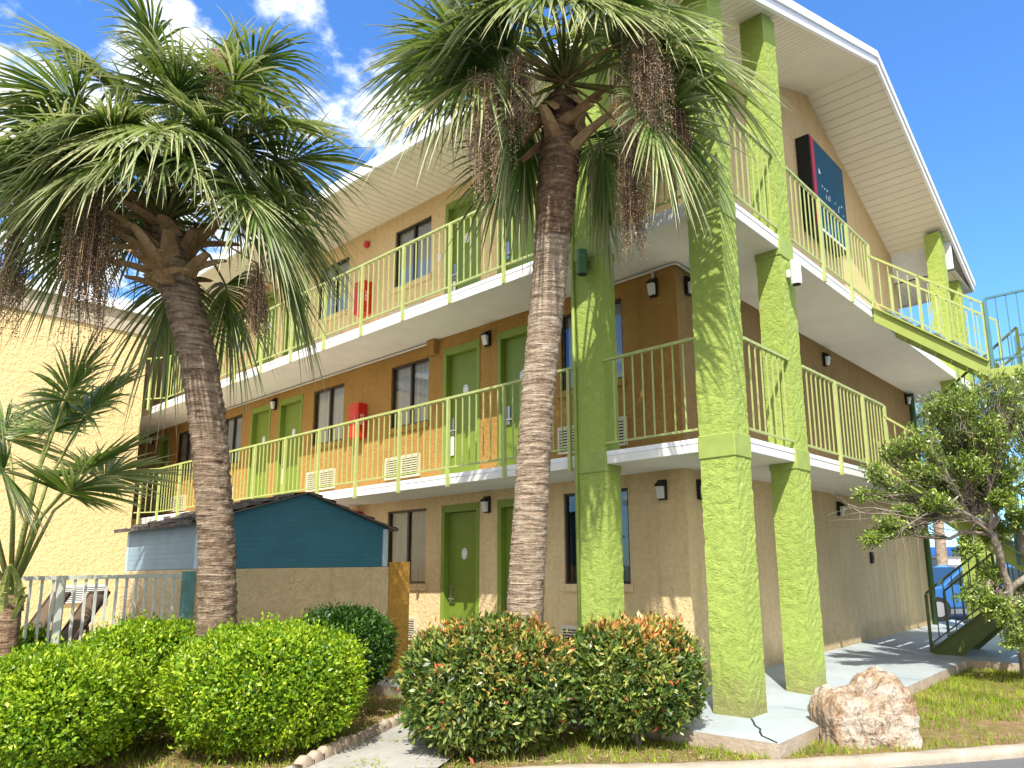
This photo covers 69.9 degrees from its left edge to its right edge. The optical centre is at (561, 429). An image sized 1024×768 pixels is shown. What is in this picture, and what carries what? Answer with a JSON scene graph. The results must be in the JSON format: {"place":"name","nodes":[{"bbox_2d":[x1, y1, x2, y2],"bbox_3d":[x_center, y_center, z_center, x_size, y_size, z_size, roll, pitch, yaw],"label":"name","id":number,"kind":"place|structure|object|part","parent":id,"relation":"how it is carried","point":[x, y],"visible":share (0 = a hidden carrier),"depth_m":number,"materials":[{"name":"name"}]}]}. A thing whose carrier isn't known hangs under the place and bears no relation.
{"place":"outdoors","nodes":[
{"label":"outdoors","id":0,"kind":"place"},
{"bbox_2d":[0,0,1023,546],"label":"sky","id":1,"kind":"structure","parent":0,"point":[954,69],"materials":[{"name":"blue"}]},
{"bbox_2d":[8,643,1023,767],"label":"garden ground","id":2,"kind":"structure","parent":0,"point":[1003,726],"depth_m":6.30,"materials":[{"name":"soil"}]},
{"bbox_2d":[9,620,73,722],"bbox_3d":[-5.266,2.417,6.971,1.272,1.179,1.304,-3,-11,9],"label":"clipped shrub","id":3,"kind":"object","parent":2,"relation":"on","point":[30,635],"visible":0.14,"depth_m":6.94,"materials":[{"name":"green plant"}]},
{"bbox_2d":[0,279,153,644],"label":"motel wing","id":4,"kind":"structure","parent":2,"relation":"on","point":[81,538],"depth_m":15.51,"materials":[{"name":"beige paint"}]},
{"bbox_2d":[0,634,160,767],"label":"clipped shrub","id":5,"kind":"object","parent":2,"relation":"on","point":[30,675],"visible":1,"depth_m":5.49,"materials":[{"name":"green plant"}]},
{"bbox_2d":[0,317,192,655],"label":"palm","id":6,"kind":"object","parent":2,"relation":"on","point":[65,416],"visible":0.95,"depth_m":6.85,"materials":[{"name":"green plant"}]},
{"bbox_2d":[21,574,180,712],"bbox_3d":[-5.920,1.956,5.738,0.082,1.525,5.500,-10,-14,40],"label":"pool fence","id":7,"kind":"object","parent":2,"relation":"on","point":[58,608],"visible":0.32,"depth_m":7.19,"materials":[{"name":"metal"}]},
{"bbox_2d":[53,609,197,746],"bbox_3d":[-3.944,2.325,6.842,1.418,1.265,1.388,-1,-11,0],"label":"clipped shrub","id":8,"kind":"object","parent":2,"relation":"on","point":[151,641],"visible":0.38,"depth_m":6.60,"materials":[{"name":"green plant"}]},
{"bbox_2d":[179,571,195,626],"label":"fence pier","id":9,"kind":"structure","parent":2,"relation":"on","point":[187,592],"depth_m":7.88,"materials":[{"name":"teal paint"}]},
{"bbox_2d":[0,0,393,740],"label":"palm tree","id":10,"kind":"object","parent":2,"relation":"on","point":[68,170],"visible":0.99,"depth_m":6.69,"materials":[{"name":"green plant"}]},
{"bbox_2d":[114,492,398,697],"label":"pump shed","id":11,"kind":"structure","parent":2,"relation":"on","point":[297,552],"depth_m":8.95,"materials":[{"name":"teal paint"}]},
{"bbox_2d":[141,611,374,765],"bbox_3d":[-2.564,2.231,6.411,1.829,1.248,1.725,0,-11,-7],"label":"clipped shrub","id":12,"kind":"object","parent":2,"relation":"on","point":[294,713],"visible":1,"depth_m":5.93,"materials":[{"name":"green plant"}]},
{"bbox_2d":[293,755,313,767],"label":"edging stone","id":13,"kind":"object","parent":2,"relation":"on","point":[302,761],"visible":0.99,"depth_m":5.67,"materials":[{"name":"concrete"}]},
{"bbox_2d":[307,750,323,763],"bbox_3d":[-1.982,2.647,5.840,0.090,0.155,0.144,-1,-13,12],"label":"edging stone","id":14,"kind":"object","parent":2,"relation":"on","point":[316,756],"visible":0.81,"depth_m":5.82,"materials":[{"name":"concrete"}]},
{"bbox_2d":[317,745,333,759],"bbox_3d":[-1.948,2.666,5.983,0.090,0.155,0.144,-4,-12,10],"label":"edging stone","id":15,"kind":"object","parent":2,"relation":"on","point":[327,751],"visible":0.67,"depth_m":5.96,"materials":[{"name":"stone"}]},
{"bbox_2d":[328,741,342,754],"bbox_3d":[-1.913,2.699,6.124,0.090,0.155,0.144,-6,-11,12],"label":"edging stone","id":16,"kind":"object","parent":2,"relation":"on","point":[337,746],"visible":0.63,"depth_m":6.11,"materials":[{"name":"stone"}]},
{"bbox_2d":[336,736,351,750],"bbox_3d":[-1.877,2.715,6.267,0.090,0.155,0.144,-5,-10,13],"label":"edging stone","id":17,"kind":"object","parent":2,"relation":"on","point":[345,742],"visible":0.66,"depth_m":6.25,"materials":[{"name":"concrete"}]},
{"bbox_2d":[300,599,402,720],"bbox_3d":[-2.336,2.453,7.778,1.268,1.309,1.103,3,-11,-21],"label":"dark shrub","id":18,"kind":"object","parent":2,"relation":"on","point":[363,623],"visible":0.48,"depth_m":7.64,"materials":[{"name":"green plant"}]},
{"bbox_2d":[348,733,360,745],"bbox_3d":[-1.841,2.751,6.407,0.090,0.155,0.144,-3,-9,17],"label":"edging stone","id":19,"kind":"object","parent":2,"relation":"on","point":[355,739],"visible":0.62,"depth_m":6.39,"materials":[{"name":"stone"}]},
{"bbox_2d":[355,730,369,741],"bbox_3d":[-1.805,2.783,6.549,0.090,0.155,0.144,-3,-11,17],"label":"edging stone","id":20,"kind":"object","parent":2,"relation":"on","point":[364,735],"visible":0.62,"depth_m":6.53,"materials":[{"name":"stone"}]},
{"bbox_2d":[363,727,376,738],"bbox_3d":[-1.769,2.808,6.691,0.090,0.155,0.144,0,-9,13],"label":"edging stone","id":21,"kind":"object","parent":2,"relation":"on","point":[371,731],"visible":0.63,"depth_m":6.67,"materials":[{"name":"stone"}]},
{"bbox_2d":[371,723,384,734],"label":"edging stone","id":22,"kind":"object","parent":2,"relation":"on","point":[380,728],"visible":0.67,"depth_m":6.82,"materials":[{"name":"stone"}]},
{"bbox_2d":[285,722,476,767],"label":"garden path","id":23,"kind":"structure","parent":2,"relation":"on","point":[404,753],"depth_m":6.03,"materials":[{"name":"concrete"}]},
{"bbox_2d":[342,737,457,767],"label":"path weeds","id":24,"kind":"object","parent":23,"relation":"on","point":[372,764],"visible":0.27,"depth_m":5.76,"materials":[{"name":"green plant"}]},
{"bbox_2d":[378,719,391,730],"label":"edging stone","id":25,"kind":"object","parent":2,"relation":"on","point":[386,724],"visible":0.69,"depth_m":6.95,"materials":[{"name":"stone"}]},
{"bbox_2d":[388,717,398,727],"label":"edging stone","id":26,"kind":"object","parent":2,"relation":"on","point":[394,722],"visible":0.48,"depth_m":7.11,"materials":[{"name":"stone"}]},
{"bbox_2d":[386,562,409,677],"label":"wall pier","id":27,"kind":"structure","parent":2,"relation":"on","point":[398,591],"depth_m":9.97,"materials":[{"name":"orange paint"}]},
{"bbox_2d":[393,714,403,724],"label":"edging stone","id":28,"kind":"object","parent":2,"relation":"on","point":[396,716],"visible":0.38,"depth_m":7.23,"materials":[{"name":"stone"}]},
{"bbox_2d":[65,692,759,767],"bbox_3d":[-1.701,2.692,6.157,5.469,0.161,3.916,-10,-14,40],"label":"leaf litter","id":29,"kind":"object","parent":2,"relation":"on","point":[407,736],"visible":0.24,"depth_m":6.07,"materials":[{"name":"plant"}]},
{"bbox_2d":[387,605,584,764],"bbox_3d":[-0.645,2.171,6.354,1.665,1.281,1.530,-1,-11,-2],"label":"red tip shrub","id":30,"kind":"object","parent":2,"relation":"on","point":[509,686],"visible":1,"depth_m":5.91,"materials":[{"name":"green plant"}]},
{"bbox_2d":[131,0,999,717],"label":"motel building","id":31,"kind":"structure","parent":2,"relation":"on","point":[743,404],"depth_m":10.71,"materials":[{"name":"paint"}]},
{"bbox_2d":[148,435,154,443],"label":"wall lamp","id":32,"kind":"object","parent":31,"relation":"attached to","point":[151,442],"visible":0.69,"depth_m":19.25,"materials":[{"name":"black metal"}]},
{"bbox_2d":[152,435,170,516],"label":"door","id":33,"kind":"structure","parent":31,"relation":"in","point":[164,444],"depth_m":18.78,"materials":[{"name":"green wood"}]},
{"bbox_2d":[162,341,175,402],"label":"door","id":34,"kind":"structure","parent":31,"relation":"in","point":[164,391],"depth_m":19.26,"materials":[{"name":"green wood"}]},
{"bbox_2d":[172,431,191,480],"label":"window","id":35,"kind":"structure","parent":31,"relation":"in","point":[186,455],"depth_m":18.09,"materials":[{"name":"brown glass"}]},
{"bbox_2d":[225,309,248,362],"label":"window","id":36,"kind":"structure","parent":31,"relation":"in","point":[243,317],"depth_m":16.91,"materials":[{"name":"brown glass"}]},
{"bbox_2d":[226,412,264,467],"bbox_3d":[-7.124,0.296,16.681,1.100,1.290,0.935,-10,-14,40],"label":"window","id":37,"kind":"structure","parent":31,"relation":"in","point":[235,423],"depth_m":16.43,"materials":[{"name":"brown glass"}]},
{"bbox_2d":[246,404,270,498],"bbox_3d":[-6.362,0.615,15.482,0.860,2.252,0.172,-10,-14,40],"label":"door","id":38,"kind":"structure","parent":31,"relation":"in","point":[260,425],"depth_m":15.59,"materials":[{"name":"green wood"}]},
{"bbox_2d":[254,289,277,366],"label":"door","id":39,"kind":"structure","parent":31,"relation":"in","point":[271,303],"depth_m":16.02,"materials":[{"name":"green metal"}]},
{"bbox_2d":[269,398,277,409],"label":"wall lamp","id":40,"kind":"object","parent":31,"relation":"attached to","point":[273,402],"visible":1,"depth_m":15.17,"materials":[{"name":"black metal"}]},
{"bbox_2d":[274,394,302,494],"bbox_3d":[-5.436,0.452,14.704,0.920,2.252,0.172,-10,-14,40],"label":"door","id":41,"kind":"structure","parent":31,"relation":"in","point":[290,409],"depth_m":14.81,"materials":[{"name":"green wood"}]},
{"bbox_2d":[282,275,308,356],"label":"door","id":42,"kind":"structure","parent":31,"relation":"in","point":[287,325],"depth_m":15.32,"materials":[{"name":"green metal"}]},
{"bbox_2d":[308,383,343,451],"bbox_3d":[-4.165,-0.225,14.195,1.240,1.290,0.935,-10,-14,40],"label":"window","id":43,"kind":"structure","parent":31,"relation":"in","point":[331,411],"depth_m":13.97,"materials":[{"name":"grey glass"}]},
{"bbox_2d":[314,257,348,325],"bbox_3d":[-4.208,-2.715,14.665,1.240,1.280,0.935,-10,-14,40],"label":"window","id":44,"kind":"structure","parent":31,"relation":"in","point":[345,264],"depth_m":14.37,"materials":[{"name":"glass"}]},
{"bbox_2d":[348,402,366,439],"bbox_3d":[-3.652,-0.156,13.016,0.303,0.620,0.209,-10,-14,40],"label":"extinguisher cabinet","id":45,"kind":"object","parent":31,"relation":"attached to","point":[357,410],"visible":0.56,"depth_m":12.94,"materials":[{"name":"red metal"}]},
{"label":"door","id":46,"kind":"part","parent":45,"relation":"part of","materials":[{"name":"red paint"}]},
{"bbox_2d":[354,280,371,316],"bbox_3d":[-3.675,-2.418,13.430,0.303,0.620,0.209,-10,-14,40],"label":"extinguisher cabinet","id":47,"kind":"object","parent":31,"relation":"attached to","point":[365,298],"visible":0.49,"depth_m":13.36,"materials":[{"name":"red metal"}]},
{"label":"door","id":48,"kind":"part","parent":47,"relation":"part of","materials":[{"name":"red paint"}]},
{"bbox_2d":[363,241,369,247],"bbox_3d":[-3.666,-3.478,13.697,0.144,0.143,0.074,-10,-14,40],"label":"fire alarm","id":49,"kind":"object","parent":31,"relation":"attached to","point":[366,244],"visible":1,"depth_m":13.66,"materials":[{"name":"red paint"}]},
{"bbox_2d":[386,357,428,434],"bbox_3d":[-2.287,-0.555,12.617,1.210,1.290,0.935,-10,-14,40],"label":"window","id":50,"kind":"structure","parent":31,"relation":"in","point":[413,382],"depth_m":12.37,"materials":[{"name":"grey glass"}]},
{"bbox_2d":[390,216,431,294],"bbox_3d":[-2.330,-3.046,13.087,1.210,1.280,0.935,-10,-14,40],"label":"window","id":51,"kind":"structure","parent":31,"relation":"in","point":[422,227],"depth_m":12.84,"materials":[{"name":"grey glass"}]},
{"bbox_2d":[388,508,467,589],"bbox_3d":[-2.244,1.945,12.144,1.210,1.380,0.935,-10,-14,40],"label":"window","id":52,"kind":"structure","parent":31,"relation":"in","point":[409,543],"depth_m":11.88,"materials":[{"name":"grey metal"}]},
{"bbox_2d":[440,502,479,622],"bbox_3d":[-1.476,2.274,10.939,0.855,2.312,0.172,-10,-14,40],"label":"door","id":53,"kind":"structure","parent":31,"relation":"in","point":[459,578],"depth_m":11.04,"materials":[{"name":"green wood"}]},
{"bbox_2d":[442,339,479,474],"bbox_3d":[-1.519,-0.237,11.413,0.855,2.252,0.172,-10,-14,40],"label":"door","id":54,"kind":"structure","parent":31,"relation":"in","point":[461,367],"depth_m":11.47,"materials":[{"name":"green wood"}]},
{"bbox_2d":[444,189,480,294],"bbox_3d":[-1.563,-2.762,11.890,0.855,2.192,0.172,-10,-14,40],"label":"door","id":55,"kind":"structure","parent":31,"relation":"in","point":[450,206],"depth_m":11.99,"materials":[{"name":"green wood"}]},
{"bbox_2d":[480,496,490,512],"bbox_3d":[-1.117,1.088,10.646,0.110,0.240,0.129,-10,-14,40],"label":"wall lamp","id":56,"kind":"object","parent":31,"relation":"attached to","point":[485,501],"visible":1,"depth_m":10.62,"materials":[{"name":"black metal"}]},
{"bbox_2d":[481,330,490,346],"bbox_3d":[-1.160,-1.397,11.115,0.110,0.240,0.129,-10,-14,40],"label":"wall lamp","id":57,"kind":"object","parent":31,"relation":"attached to","point":[486,338],"visible":1,"depth_m":11.09,"materials":[{"name":"white glass"}]},
{"bbox_2d":[497,324,527,466],"bbox_3d":[-0.576,-0.402,10.621,0.870,2.252,0.172,-10,-14,40],"label":"door","id":58,"kind":"structure","parent":31,"relation":"in","point":[510,349],"depth_m":10.80,"materials":[{"name":"green wood"}]},
{"bbox_2d":[497,165,536,273],"bbox_3d":[-0.620,-2.927,11.098,0.870,2.192,0.172,-10,-14,40],"label":"door","id":59,"kind":"structure","parent":31,"relation":"in","point":[530,246],"depth_m":11.14,"materials":[{"name":"green metal"}]},
{"bbox_2d":[497,499,543,623],"bbox_3d":[-0.533,2.108,10.147,0.870,2.312,0.172,-10,-14,40],"label":"door","id":60,"kind":"structure","parent":31,"relation":"in","point":[504,512],"depth_m":10.42,"materials":[{"name":"green metal"}]},
{"bbox_2d":[576,248,589,276],"bbox_3d":[0.251,-1.978,8.666,0.128,0.306,0.164,-10,-14,40],"label":"cylinder light","id":61,"kind":"object","parent":31,"relation":"attached to","point":[583,264],"visible":1,"depth_m":8.61,"materials":[{"name":"green metal"}]},
{"bbox_2d":[557,299,625,398],"bbox_3d":[0.670,-1.075,10.132,1.255,1.290,0.935,-10,-14,40],"label":"window","id":62,"kind":"structure","parent":31,"relation":"in","point":[618,307],"depth_m":9.97,"materials":[{"name":"blue glass"}]},
{"bbox_2d":[560,488,632,591],"bbox_3d":[0.713,1.425,9.660,1.255,1.380,0.935,-10,-14,40],"label":"window","id":63,"kind":"structure","parent":31,"relation":"in","point":[570,586],"depth_m":9.50,"materials":[{"name":"black glass"}]},
{"bbox_2d":[646,277,657,297],"bbox_3d":[1.132,-1.800,9.190,0.110,0.240,0.129,-10,-14,40],"label":"wall lamp","id":64,"kind":"object","parent":31,"relation":"attached to","point":[652,286],"visible":1,"depth_m":9.17,"materials":[{"name":"white glass"}]},
{"bbox_2d":[654,479,666,499],"bbox_3d":[1.179,0.714,8.712,0.110,0.240,0.129,-10,-14,40],"label":"wall lamp","id":65,"kind":"object","parent":31,"relation":"attached to","point":[661,488],"visible":1,"depth_m":8.69,"materials":[{"name":"black metal"}]},
{"bbox_2d":[684,276,691,296],"bbox_3d":[1.622,-1.819,9.188,0.129,0.240,0.110,-10,-14,40],"label":"wall lamp","id":66,"kind":"object","parent":31,"relation":"attached to","point":[687,287],"visible":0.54,"depth_m":9.16,"materials":[{"name":"black metal"}]},
{"bbox_2d":[696,479,701,499],"bbox_3d":[1.698,0.712,8.749,0.129,0.240,0.110,-10,-14,40],"label":"wall lamp","id":67,"kind":"object","parent":31,"relation":"attached to","point":[698,487],"visible":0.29,"depth_m":8.73,"materials":[{"name":"black metal"}]},
{"bbox_2d":[786,259,801,285],"bbox_3d":[2.782,-1.876,8.736,0.164,0.306,0.128,-10,-14,40],"label":"cylinder light","id":68,"kind":"object","parent":31,"relation":"attached to","point":[793,273],"visible":1,"depth_m":8.68,"materials":[{"name":"white paint"}]},
{"bbox_2d":[795,134,846,256],"bbox_3d":[4.793,-4.245,13.362,0.262,1.740,1.620,-10,-14,40],"label":"sign box","id":69,"kind":"object","parent":31,"relation":"attached to","point":[820,175],"visible":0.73,"depth_m":12.98,"materials":[{"name":"blue metal"}]},
{"bbox_2d":[822,352,830,366],"bbox_3d":[4.572,-1.220,12.574,0.129,0.240,0.110,-10,-14,40],"label":"wall lamp","id":70,"kind":"object","parent":31,"relation":"attached to","point":[826,357],"visible":1,"depth_m":12.55,"materials":[{"name":"white glass"}]},
{"bbox_2d":[836,501,845,515],"bbox_3d":[4.661,1.314,12.149,0.129,0.240,0.110,-10,-14,40],"label":"wall lamp","id":71,"kind":"object","parent":31,"relation":"attached to","point":[840,506],"visible":0.94,"depth_m":12.12,"materials":[{"name":"black metal"}]},
{"bbox_2d":[869,552,874,562],"bbox_3d":[5.559,2.292,13.069,0.059,0.200,0.100,-10,-14,40],"label":"wall socket","id":72,"kind":"object","parent":31,"relation":"attached to","point":[871,554],"depth_m":13.04,"materials":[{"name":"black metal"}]},
{"bbox_2d":[904,394,911,404],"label":"wall lamp","id":73,"kind":"object","parent":31,"relation":"attached to","point":[907,399],"visible":1,"depth_m":16.13,"materials":[{"name":"white glass"}]},
{"bbox_2d":[346,0,801,734],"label":"palm tree","id":74,"kind":"object","parent":2,"relation":"on","point":[464,50],"visible":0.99,"depth_m":6.78,"materials":[{"name":"green plant"}]},
{"bbox_2d":[561,610,717,746],"bbox_3d":[0.655,2.224,6.514,1.419,1.201,1.383,-1,-11,0],"label":"red tip shrub","id":75,"kind":"object","parent":2,"relation":"on","point":[647,672],"visible":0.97,"depth_m":6.13,"materials":[{"name":"green plant"}]},
{"bbox_2d":[364,620,1019,758],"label":"walkway","id":76,"kind":"structure","parent":2,"relation":"on","point":[785,725],"depth_m":8.81,"materials":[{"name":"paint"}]},
{"bbox_2d":[807,666,923,748],"bbox_3d":[2.643,2.515,6.408,0.815,0.788,0.699,-1,-11,1],"label":"boulder","id":77,"kind":"object","parent":2,"relation":"on","point":[873,706],"visible":0.73,"depth_m":6.15,"materials":[{"name":"beige stone"}]},
{"bbox_2d":[825,359,1023,678],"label":"spreading tree","id":78,"kind":"object","parent":2,"relation":"on","point":[990,485],"visible":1,"depth_m":9.12,"materials":[{"name":"green plant"}]},
{"bbox_2d":[866,254,1023,655],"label":"steel staircase","id":79,"kind":"structure","parent":2,"relation":"on","point":[976,632],"depth_m":10.87,"materials":[{"name":"metal"}]},
{"bbox_2d":[893,609,1023,767],"bbox_3d":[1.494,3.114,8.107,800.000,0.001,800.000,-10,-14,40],"label":"parking lot","id":80,"kind":"structure","parent":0,"point":[1012,763],"depth_m":5.76,"materials":[{"name":"grey asphalt"}]},
{"bbox_2d":[509,743,1023,767],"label":"kerb","id":81,"kind":"structure","parent":80,"relation":"on","point":[938,756],"depth_m":5.71,"materials":[{"name":"concrete"}]},
{"bbox_2d":[915,401,947,565],"bbox_3d":[14.246,1.989,27.556,3.369,8.909,3.582,-10,-14,40],"label":"palm tree","id":82,"kind":"object","parent":80,"relation":"on","point":[941,553],"visible":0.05,"depth_m":27.12,"materials":[{"name":"green plant"}]},
{"bbox_2d":[933,564,1021,621],"bbox_3d":[11.331,4.515,20.384,4.310,1.468,1.830,-1,-11,0],"label":"parked car","id":83,"kind":"object","parent":80,"relation":"on","point":[940,572],"visible":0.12,"depth_m":19.59,"materials":[{"name":"blue metal"}]},
{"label":"side windows","id":84,"kind":"part","parent":83,"relation":"part of","materials":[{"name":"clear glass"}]},
{"bbox_2d":[930,547,1009,566],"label":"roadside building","id":85,"kind":"structure","parent":0,"point":[953,561],"depth_m":61.82,"materials":[{"name":"white glass"}]},
{"bbox_2d":[932,557,935,566],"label":"door","id":86,"kind":"structure","parent":85,"relation":"in","point":[933,558],"depth_m":61.84,"materials":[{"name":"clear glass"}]},
{"label":"pool terrace","id":87,"kind":"structure","parent":0,"visible":0},
{"bbox_2d":[27,592,70,628],"bbox_3d":[-6.365,2.377,7.691,0.644,1.243,1.791,-10,-14,40],"label":"pool lounger","id":88,"kind":"object","parent":87,"relation":"on","point":[44,612],"visible":0.22,"depth_m":8.36,"materials":[{"name":"brown fabric"}]},
{"bbox_2d":[61,591,110,644],"bbox_3d":[-6.105,2.429,7.990,0.644,1.243,1.791,-10,-14,40],"label":"pool lounger","id":89,"kind":"object","parent":87,"relation":"on","point":[87,615],"visible":0.31,"depth_m":8.58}
]}

